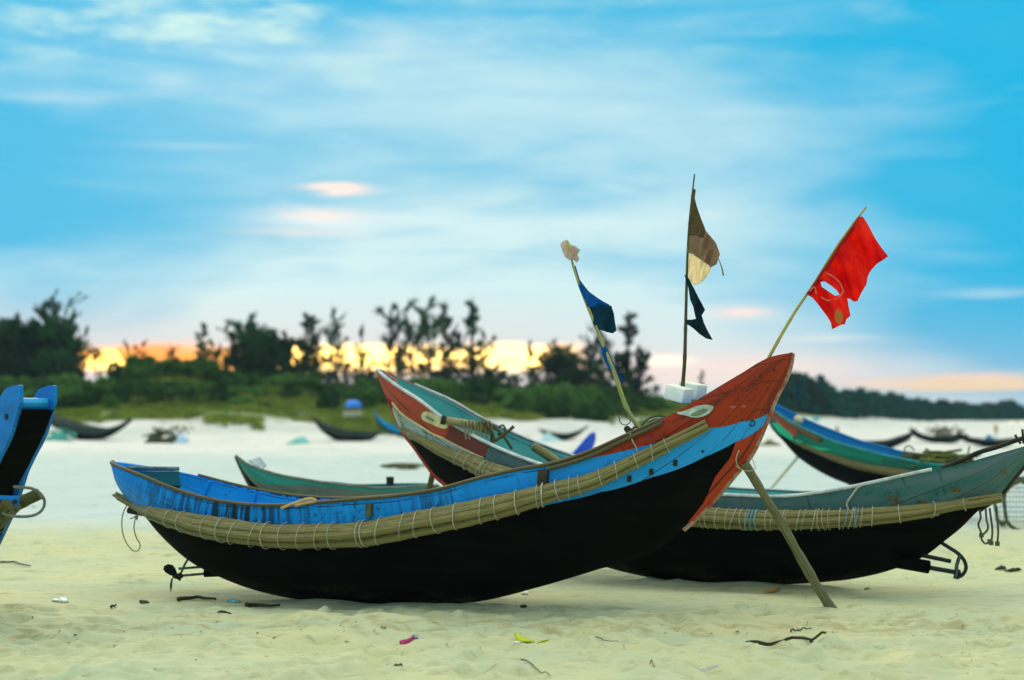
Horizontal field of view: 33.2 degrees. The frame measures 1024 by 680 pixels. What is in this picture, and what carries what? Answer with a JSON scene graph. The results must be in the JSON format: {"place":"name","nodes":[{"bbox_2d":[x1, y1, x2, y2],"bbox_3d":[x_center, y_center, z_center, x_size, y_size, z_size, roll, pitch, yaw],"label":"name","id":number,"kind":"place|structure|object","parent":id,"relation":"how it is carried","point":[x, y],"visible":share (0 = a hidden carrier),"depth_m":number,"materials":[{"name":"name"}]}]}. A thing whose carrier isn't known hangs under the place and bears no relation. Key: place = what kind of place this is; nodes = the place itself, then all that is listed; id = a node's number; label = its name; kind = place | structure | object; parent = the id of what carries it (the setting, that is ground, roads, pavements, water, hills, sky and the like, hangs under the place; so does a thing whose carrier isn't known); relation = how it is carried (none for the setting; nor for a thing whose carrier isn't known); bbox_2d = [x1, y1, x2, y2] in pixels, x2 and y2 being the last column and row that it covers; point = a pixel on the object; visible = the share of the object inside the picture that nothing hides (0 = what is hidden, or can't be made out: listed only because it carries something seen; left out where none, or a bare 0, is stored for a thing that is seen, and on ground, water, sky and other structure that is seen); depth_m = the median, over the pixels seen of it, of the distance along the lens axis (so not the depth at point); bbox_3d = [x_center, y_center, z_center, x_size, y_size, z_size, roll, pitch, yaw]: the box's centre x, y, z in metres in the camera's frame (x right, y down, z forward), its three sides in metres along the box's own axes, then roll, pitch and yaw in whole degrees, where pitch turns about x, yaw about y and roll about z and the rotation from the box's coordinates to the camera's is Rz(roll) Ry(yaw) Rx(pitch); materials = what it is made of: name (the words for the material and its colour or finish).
{"place":"outdoors","nodes":[
{"label":"outdoors","id":0,"kind":"place"},
{"bbox_2d":[0,378,1023,679],"bbox_3d":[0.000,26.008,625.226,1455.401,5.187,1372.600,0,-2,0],"label":"sand","id":1,"kind":"structure","parent":0,"point":[88,564],"depth_m":14.74,"materials":[{"name":"sand"}]},
{"bbox_2d":[0,325,28,376],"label":"casuarina tree","id":2,"kind":"object","parent":1,"relation":"on","point":[5,333],"visible":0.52,"depth_m":148.85,"materials":[{"name":"green plant"}]},
{"bbox_2d":[0,375,32,395],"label":"dune shrub","id":3,"kind":"object","parent":1,"relation":"on","point":[6,381],"visible":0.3,"depth_m":142.62,"materials":[{"name":"green plant"}]},
{"bbox_2d":[0,351,34,377],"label":"casuarina tree","id":4,"kind":"object","parent":1,"relation":"on","point":[12,359],"visible":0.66,"depth_m":146.12,"materials":[{"name":"green plant"}]},
{"bbox_2d":[1,317,44,379],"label":"casuarina tree","id":5,"kind":"object","parent":1,"relation":"on","point":[24,331],"visible":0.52,"depth_m":149.24,"materials":[{"name":"green plant"}]},
{"bbox_2d":[2,336,51,378],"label":"casuarina tree","id":6,"kind":"object","parent":1,"relation":"on","point":[36,344],"visible":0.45,"depth_m":149.14,"materials":[{"name":"green plant"}]},
{"bbox_2d":[0,385,56,544],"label":"fishing boat","id":7,"kind":"object","parent":1,"relation":"on","point":[24,433],"visible":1,"depth_m":12.66,"materials":[{"name":"blue paint"}]},
{"bbox_2d":[28,378,58,391],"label":"dune shrub","id":8,"kind":"object","parent":1,"relation":"on","point":[35,386],"visible":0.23,"depth_m":141.82,"materials":[{"name":"green plant"}]},
{"bbox_2d":[19,316,90,376],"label":"casuarina tree","id":9,"kind":"object","parent":1,"relation":"on","point":[49,347],"visible":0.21,"depth_m":150.57,"materials":[{"name":"green plant"}]},
{"bbox_2d":[27,288,88,325],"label":"casuarina tree","id":10,"kind":"object","parent":1,"relation":"on","point":[48,305],"visible":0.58,"depth_m":154.53,"materials":[{"name":"green plant"}]},
{"bbox_2d":[37,349,81,377],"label":"casuarina tree","id":11,"kind":"object","parent":1,"relation":"on","point":[66,357],"visible":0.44,"depth_m":146.84,"materials":[{"name":"green plant"}]},
{"bbox_2d":[45,428,76,440],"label":"net heap","id":12,"kind":"object","parent":1,"relation":"on","point":[58,436],"visible":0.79,"depth_m":105.75,"materials":[{"name":"fabric"}]},
{"bbox_2d":[34,307,88,373],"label":"casuarina tree","id":13,"kind":"object","parent":1,"relation":"on","point":[63,323],"visible":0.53,"depth_m":149.38,"materials":[{"name":"green plant"}]},
{"bbox_2d":[46,328,89,379],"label":"casuarina tree","id":14,"kind":"object","parent":1,"relation":"on","point":[62,338],"visible":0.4,"depth_m":149.24,"materials":[{"name":"green plant"}]},
{"bbox_2d":[57,384,83,408],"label":"dune shrub","id":15,"kind":"object","parent":1,"relation":"on","point":[63,390],"visible":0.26,"depth_m":140.81,"materials":[{"name":"green plant"}]},
{"bbox_2d":[60,393,93,408],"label":"dune shrub","id":16,"kind":"object","parent":1,"relation":"on","point":[74,400],"visible":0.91,"depth_m":138.65,"materials":[{"name":"green plant"}]},
{"bbox_2d":[61,338,99,380],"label":"casuarina tree","id":17,"kind":"object","parent":1,"relation":"on","point":[71,344],"visible":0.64,"depth_m":148.22,"materials":[{"name":"green plant"}]},
{"bbox_2d":[63,372,114,389],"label":"dune shrub","id":18,"kind":"object","parent":1,"relation":"on","point":[100,382],"visible":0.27,"depth_m":143.33,"materials":[{"name":"green plant"}]},
{"bbox_2d":[51,415,132,439],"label":"fishing boat","id":19,"kind":"object","parent":1,"relation":"on","point":[83,431],"visible":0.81,"depth_m":110.33,"materials":[{"name":"wood"}]},
{"bbox_2d":[81,383,130,407],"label":"dune shrub","id":20,"kind":"object","parent":1,"relation":"on","point":[119,392],"visible":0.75,"depth_m":142.27,"materials":[{"name":"green plant"}]},
{"bbox_2d":[105,361,140,377],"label":"dune shrub","id":21,"kind":"object","parent":1,"relation":"on","point":[116,371],"visible":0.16,"depth_m":149.49,"materials":[{"name":"green plant"}]},
{"bbox_2d":[121,363,151,380],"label":"dune shrub","id":22,"kind":"object","parent":1,"relation":"on","point":[132,371],"visible":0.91,"depth_m":148.01,"materials":[{"name":"green plant"}]},
{"bbox_2d":[122,354,155,366],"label":"dune shrub","id":23,"kind":"object","parent":1,"relation":"on","point":[131,359],"visible":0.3,"depth_m":150.42,"materials":[{"name":"green plant"}]},
{"bbox_2d":[138,362,169,378],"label":"dune shrub","id":24,"kind":"object","parent":1,"relation":"on","point":[155,369],"visible":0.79,"depth_m":148.66,"materials":[{"name":"green plant"}]},
{"bbox_2d":[142,426,188,443],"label":"driftwood heap","id":25,"kind":"object","parent":1,"relation":"on","point":[156,436],"visible":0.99,"depth_m":101.31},
{"bbox_2d":[147,383,196,401],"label":"dune shrub","id":26,"kind":"object","parent":1,"relation":"on","point":[163,390],"visible":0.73,"depth_m":143.20,"materials":[{"name":"green plant"}]},
{"bbox_2d":[174,358,220,378],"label":"dune shrub","id":27,"kind":"object","parent":1,"relation":"on","point":[187,366],"visible":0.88,"depth_m":148.60,"materials":[{"name":"green plant"}]},
{"bbox_2d":[194,322,211,358],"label":"casuarina tree","id":28,"kind":"object","parent":1,"relation":"on","point":[205,351],"visible":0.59,"depth_m":154.08,"materials":[{"name":"green plant"}]},
{"bbox_2d":[203,367,234,381],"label":"dune shrub","id":29,"kind":"object","parent":1,"relation":"on","point":[209,374],"visible":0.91,"depth_m":147.89,"materials":[{"name":"green plant"}]},
{"bbox_2d":[208,324,276,372],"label":"casuarina tree","id":30,"kind":"object","parent":1,"relation":"on","point":[231,335],"visible":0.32,"depth_m":158.13,"materials":[{"name":"green plant"}]},
{"bbox_2d":[220,310,272,374],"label":"casuarina tree","id":31,"kind":"object","parent":1,"relation":"on","point":[249,324],"visible":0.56,"depth_m":157.60,"materials":[{"name":"green plant"}]},
{"bbox_2d":[230,385,271,395],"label":"dune shrub","id":32,"kind":"object","parent":1,"relation":"on","point":[259,390],"visible":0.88,"depth_m":145.83,"materials":[{"name":"green plant"}]},
{"bbox_2d":[237,328,286,369],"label":"casuarina tree","id":33,"kind":"object","parent":1,"relation":"on","point":[266,338],"visible":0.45,"depth_m":157.06,"materials":[{"name":"green plant"}]},
{"bbox_2d":[254,331,292,371],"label":"casuarina tree","id":34,"kind":"object","parent":1,"relation":"on","point":[275,339],"visible":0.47,"depth_m":157.66,"materials":[{"name":"green plant"}]},
{"bbox_2d":[262,336,305,372],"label":"casuarina tree","id":35,"kind":"object","parent":1,"relation":"on","point":[290,351],"visible":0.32,"depth_m":157.70,"materials":[{"name":"green plant"}]},
{"bbox_2d":[270,372,299,387],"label":"dune shrub","id":36,"kind":"object","parent":1,"relation":"on","point":[279,380],"visible":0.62,"depth_m":152.68,"materials":[{"name":"green plant"}]},
{"bbox_2d":[283,379,319,390],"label":"dune shrub","id":37,"kind":"object","parent":1,"relation":"on","point":[307,383],"visible":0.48,"depth_m":149.99,"materials":[{"name":"green plant"}]},
{"bbox_2d":[287,313,326,378],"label":"casuarina tree","id":38,"kind":"object","parent":1,"relation":"on","point":[308,322],"visible":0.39,"depth_m":159.84,"materials":[{"name":"green plant"}]},
{"bbox_2d":[295,350,327,380],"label":"casuarina tree","id":39,"kind":"object","parent":1,"relation":"on","point":[307,359],"visible":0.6,"depth_m":155.89,"materials":[{"name":"green plant"}]},
{"bbox_2d":[294,325,330,373],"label":"casuarina tree","id":40,"kind":"object","parent":1,"relation":"on","point":[314,339],"visible":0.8,"depth_m":157.71,"materials":[{"name":"green plant"}]},
{"bbox_2d":[315,390,340,409],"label":"dune shrub","id":41,"kind":"object","parent":1,"relation":"on","point":[325,399],"visible":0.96,"depth_m":141.16,"materials":[{"name":"green plant"}]},
{"bbox_2d":[312,306,347,378],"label":"casuarina tree","id":42,"kind":"object","parent":1,"relation":"on","point":[334,332],"visible":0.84,"depth_m":161.82,"materials":[{"name":"green plant"}]},
{"bbox_2d":[234,455,439,496],"bbox_3d":[-2.235,2.074,22.260,2.763,1.202,1.084,1,-3,-22],"label":"fishing boat","id":43,"kind":"object","parent":1,"relation":"on","point":[256,474],"visible":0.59,"depth_m":21.70,"materials":[{"name":"teal paint"}]},
{"bbox_2d":[333,361,360,386],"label":"casuarina tree","id":44,"kind":"object","parent":1,"relation":"on","point":[345,374],"visible":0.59,"depth_m":158.02,"materials":[{"name":"green plant"}]},
{"bbox_2d":[312,417,382,440],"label":"fishing boat","id":45,"kind":"object","parent":1,"relation":"on","point":[335,433],"visible":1,"depth_m":106.76,"materials":[{"name":"wood"}]},
{"bbox_2d":[343,400,361,416],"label":"beach umbrella","id":46,"kind":"object","parent":1,"relation":"on","point":[353,404],"visible":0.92,"depth_m":133.28,"materials":[{"name":"blue fabric"}]},
{"bbox_2d":[20,371,693,434],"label":"dune grass","id":47,"kind":"structure","parent":1,"relation":"on","point":[302,402],"depth_m":139.03,"materials":[{"name":"plant"}]},
{"bbox_2d":[342,383,376,400],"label":"dune shrub","id":48,"kind":"object","parent":1,"relation":"on","point":[354,392],"visible":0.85,"depth_m":148.02,"materials":[{"name":"green plant"}]},
{"bbox_2d":[351,323,374,378],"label":"casuarina tree","id":49,"kind":"object","parent":1,"relation":"on","point":[361,355],"visible":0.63,"depth_m":171.88,"materials":[{"name":"green plant"}]},
{"bbox_2d":[350,376,381,389],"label":"dune shrub","id":50,"kind":"object","parent":1,"relation":"on","point":[359,381],"visible":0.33,"depth_m":149.53,"materials":[{"name":"green plant"}]},
{"bbox_2d":[357,387,387,403],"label":"dune shrub","id":51,"kind":"object","parent":1,"relation":"on","point":[379,397],"visible":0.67,"depth_m":147.62,"materials":[{"name":"green plant"}]},
{"bbox_2d":[365,316,402,370],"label":"casuarina tree","id":52,"kind":"object","parent":1,"relation":"on","point":[392,339],"visible":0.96,"depth_m":165.92,"materials":[{"name":"green plant"}]},
{"bbox_2d":[373,412,403,437],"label":"fishing boat","id":53,"kind":"object","parent":1,"relation":"on","point":[389,428],"visible":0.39,"depth_m":116.75,"materials":[{"name":"paint"}]},
{"bbox_2d":[372,298,419,374],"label":"casuarina tree","id":54,"kind":"object","parent":1,"relation":"on","point":[395,322],"visible":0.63,"depth_m":168.03,"materials":[{"name":"green plant"}]},
{"bbox_2d":[380,463,424,469],"bbox_3d":[-3.249,3.875,52.677,1.556,0.239,0.745,0,-2,0],"label":"driftwood mat","id":55,"kind":"object","parent":1,"relation":"on","point":[407,466],"visible":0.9,"depth_m":52.43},
{"bbox_2d":[406,361,435,378],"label":"casuarina tree","id":56,"kind":"object","parent":1,"relation":"on","point":[423,365],"visible":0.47,"depth_m":157.72,"materials":[{"name":"green plant"}]},
{"bbox_2d":[398,313,445,378],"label":"casuarina tree","id":57,"kind":"object","parent":1,"relation":"on","point":[409,356],"visible":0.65,"depth_m":164.52,"materials":[{"name":"green plant"}]},
{"bbox_2d":[394,294,459,378],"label":"casuarina tree","id":58,"kind":"object","parent":1,"relation":"on","point":[433,327],"visible":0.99,"depth_m":160.35,"materials":[{"name":"green plant"}]},
{"bbox_2d":[430,376,458,394],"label":"dune shrub","id":59,"kind":"object","parent":1,"relation":"on","point":[440,386],"visible":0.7,"depth_m":149.82,"materials":[{"name":"green plant"}]},
{"bbox_2d":[432,299,458,379],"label":"casuarina tree","id":60,"kind":"object","parent":1,"relation":"on","point":[444,307],"visible":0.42,"depth_m":168.10,"materials":[{"name":"green plant"}]},
{"bbox_2d":[110,352,794,603],"bbox_3d":[-0.795,1.268,15.277,6.747,2.223,1.714,-1,-3,25],"label":"fishing boat","id":61,"kind":"object","parent":1,"relation":"on","point":[643,490],"visible":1,"depth_m":14.46,"materials":[{"name":"blue paint"}]},
{"bbox_2d":[560,240,639,426],"bbox_3d":[0.763,-0.026,14.443,0.724,1.639,0.136,0,-2,-9],"label":"marker flag","id":62,"kind":"object","parent":61,"relation":"attached to","point":[601,313],"visible":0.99,"depth_m":14.47,"materials":[{"name":"fabric"}]},
{"bbox_2d":[664,174,723,402],"bbox_3d":[1.511,-0.429,14.275,0.392,1.908,0.371,-2,-3,38],"label":"marker flag","id":63,"kind":"object","parent":61,"relation":"on","point":[703,259],"visible":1,"depth_m":14.28,"materials":[{"name":"fabric"}]},
{"bbox_2d":[766,206,887,358],"bbox_3d":[2.554,-0.431,14.006,1.017,1.317,0.190,0,-2,0],"label":"marker flag","id":64,"kind":"object","parent":61,"relation":"attached to","point":[857,255],"visible":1,"depth_m":14.00,"materials":[{"name":"fabric"}]},
{"bbox_2d":[436,322,481,380],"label":"casuarina tree","id":65,"kind":"object","parent":1,"relation":"on","point":[451,342],"visible":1,"depth_m":157.80,"materials":[{"name":"green plant"}]},
{"bbox_2d":[457,354,490,380],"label":"casuarina tree","id":66,"kind":"object","parent":1,"relation":"on","point":[472,363],"visible":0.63,"depth_m":159.71,"materials":[{"name":"green plant"}]},
{"bbox_2d":[450,297,506,381],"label":"casuarina tree","id":67,"kind":"object","parent":1,"relation":"on","point":[469,321],"visible":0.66,"depth_m":161.96,"materials":[{"name":"green plant"}]},
{"bbox_2d":[458,377,500,395],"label":"dune shrub","id":68,"kind":"object","parent":1,"relation":"on","point":[487,386],"visible":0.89,"depth_m":149.64,"materials":[{"name":"green plant"}]},
{"bbox_2d":[491,388,523,401],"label":"dune shrub","id":69,"kind":"object","parent":1,"relation":"on","point":[501,394],"visible":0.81,"depth_m":149.35,"materials":[{"name":"green plant"}]},
{"bbox_2d":[514,388,549,402],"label":"dune shrub","id":70,"kind":"object","parent":1,"relation":"on","point":[526,395],"visible":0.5,"depth_m":149.72,"materials":[{"name":"green plant"}]},
{"bbox_2d":[520,365,547,385],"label":"casuarina tree","id":71,"kind":"object","parent":1,"relation":"on","point":[533,370],"visible":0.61,"depth_m":159.68,"materials":[{"name":"green plant"}]},
{"bbox_2d":[529,381,573,395],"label":"dune shrub","id":72,"kind":"object","parent":1,"relation":"on","point":[550,390],"visible":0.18,"depth_m":152.09,"materials":[{"name":"green plant"}]},
{"bbox_2d":[532,349,575,385],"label":"casuarina tree","id":73,"kind":"object","parent":1,"relation":"on","point":[551,365],"visible":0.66,"depth_m":161.62,"materials":[{"name":"green plant"}]},
{"bbox_2d":[543,400,569,418],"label":"dune shrub","id":74,"kind":"object","parent":1,"relation":"on","point":[555,410],"visible":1,"depth_m":143.91,"materials":[{"name":"green plant"}]},
{"bbox_2d":[542,338,579,384],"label":"casuarina tree","id":75,"kind":"object","parent":1,"relation":"on","point":[558,348],"visible":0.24,"depth_m":163.78,"materials":[{"name":"green plant"}]},
{"bbox_2d":[538,425,588,439],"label":"fishing boat","id":76,"kind":"object","parent":1,"relation":"on","point":[564,436],"visible":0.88,"depth_m":110.31,"materials":[{"name":"green paint"}]},
{"bbox_2d":[545,350,585,385],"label":"casuarina tree","id":77,"kind":"object","parent":1,"relation":"on","point":[559,379],"visible":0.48,"depth_m":161.71,"materials":[{"name":"green plant"}]},
{"bbox_2d":[549,387,593,408],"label":"dune shrub","id":78,"kind":"object","parent":1,"relation":"on","point":[578,396],"visible":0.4,"depth_m":149.62,"materials":[{"name":"green plant"}]},
{"bbox_2d":[572,432,595,453],"bbox_3d":[1.283,2.877,42.014,1.649,1.263,1.115,-1,-3,25],"label":"fishing boat","id":79,"kind":"object","parent":1,"relation":"on","point":[587,442],"visible":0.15,"depth_m":41.52,"materials":[{"name":"blue paint"}]},
{"bbox_2d":[569,366,601,386],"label":"casuarina tree","id":80,"kind":"object","parent":1,"relation":"on","point":[583,375],"visible":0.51,"depth_m":159.69,"materials":[{"name":"green plant"}]},
{"bbox_2d":[567,356,614,387],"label":"casuarina tree","id":81,"kind":"object","parent":1,"relation":"on","point":[591,362],"visible":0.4,"depth_m":162.44,"materials":[{"name":"green plant"}]},
{"bbox_2d":[578,402,612,421],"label":"dune shrub","id":82,"kind":"object","parent":1,"relation":"on","point":[589,412],"visible":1,"depth_m":143.70,"materials":[{"name":"green plant"}]},
{"bbox_2d":[577,339,614,375],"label":"casuarina tree","id":83,"kind":"object","parent":1,"relation":"on","point":[587,349],"visible":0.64,"depth_m":164.63,"materials":[{"name":"green plant"}]},
{"bbox_2d":[579,321,613,375],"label":"casuarina tree","id":84,"kind":"object","parent":1,"relation":"on","point":[605,340],"visible":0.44,"depth_m":167.85,"materials":[{"name":"green plant"}]},
{"bbox_2d":[595,393,615,417],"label":"dune shrub","id":85,"kind":"object","parent":1,"relation":"on","point":[603,398],"visible":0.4,"depth_m":149.62,"materials":[{"name":"green plant"}]},
{"bbox_2d":[599,346,634,384],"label":"casuarina tree","id":86,"kind":"object","parent":1,"relation":"on","point":[615,356],"visible":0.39,"depth_m":165.71,"materials":[{"name":"green plant"}]},
{"bbox_2d":[607,383,635,405],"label":"dune shrub","id":87,"kind":"object","parent":1,"relation":"on","point":[629,394],"visible":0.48,"depth_m":155.81,"materials":[{"name":"green plant"}]},
{"bbox_2d":[605,310,656,393],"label":"casuarina tree","id":88,"kind":"object","parent":1,"relation":"on","point":[626,362],"visible":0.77,"depth_m":164.82,"materials":[{"name":"green plant"}]},
{"bbox_2d":[625,344,652,398],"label":"casuarina tree","id":89,"kind":"object","parent":1,"relation":"on","point":[642,366],"visible":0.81,"depth_m":164.62,"materials":[{"name":"green plant"}]},
{"bbox_2d":[633,398,665,410],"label":"dune shrub","id":90,"kind":"object","parent":1,"relation":"on","point":[653,404],"visible":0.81,"depth_m":157.62,"materials":[{"name":"green plant"}]},
{"bbox_2d":[376,368,1023,583],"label":"fishing boat","id":91,"kind":"object","parent":1,"relation":"on","point":[907,521],"visible":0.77,"depth_m":16.39,"materials":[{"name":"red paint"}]},
{"bbox_2d":[735,455,836,607],"bbox_3d":[2.344,1.679,14.453,1.348,1.446,0.122,2,-3,-44],"label":"prop pole","id":92,"kind":"object","parent":1,"relation":"on","point":[808,571],"visible":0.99,"depth_m":14.41,"materials":[{"name":"wood"}]},
{"bbox_2d":[746,631,825,645],"bbox_3d":[2.040,2.177,12.594,0.650,0.157,0.302,-1,-3,31],"label":"driftwood stick","id":93,"kind":"object","parent":1,"relation":"on","point":[810,640],"visible":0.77,"depth_m":12.46,"materials":[{"name":"brown wood"}]},
{"bbox_2d":[769,404,981,487],"bbox_3d":[5.277,2.085,31.573,3.008,1.978,10.073,1,-3,-14],"label":"fishing boat","id":94,"kind":"object","parent":1,"relation":"on","point":[839,456],"visible":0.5,"depth_m":28.37,"materials":[{"name":"green paint"}]},
{"bbox_2d":[863,429,916,447],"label":"fishing boat","id":95,"kind":"object","parent":1,"relation":"on","point":[896,441],"visible":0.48,"depth_m":79.69,"materials":[{"name":"green paint"}]},
{"bbox_2d":[777,371,1023,421],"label":"wood","id":96,"kind":"object","parent":1,"relation":"on","point":[891,405],"visible":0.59,"depth_m":277.54,"materials":[{"name":"green plant"}]},
{"bbox_2d":[909,428,968,442],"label":"fishing boat","id":97,"kind":"object","parent":1,"relation":"on","point":[941,439],"visible":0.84,"depth_m":98.20,"materials":[{"name":"green paint"}]},
{"bbox_2d":[925,425,965,435],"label":"gear heap","id":98,"kind":"object","parent":1,"relation":"on","point":[944,431],"visible":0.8,"depth_m":112.44,"materials":[{"name":"grey"}]},
{"bbox_2d":[957,432,1013,446],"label":"fishing boat","id":99,"kind":"object","parent":1,"relation":"on","point":[979,441],"visible":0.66,"depth_m":86.44,"materials":[{"name":"green paint"}]},
{"bbox_2d":[993,476,1023,529],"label":"fish trap","id":100,"kind":"object","parent":1,"relation":"on","point":[1019,480],"visible":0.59,"depth_m":25.98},
{"bbox_2d":[0,0,1023,406],"label":"sky","id":101,"kind":"structure","parent":0,"point":[176,166],"materials":[{"name":"blue"}]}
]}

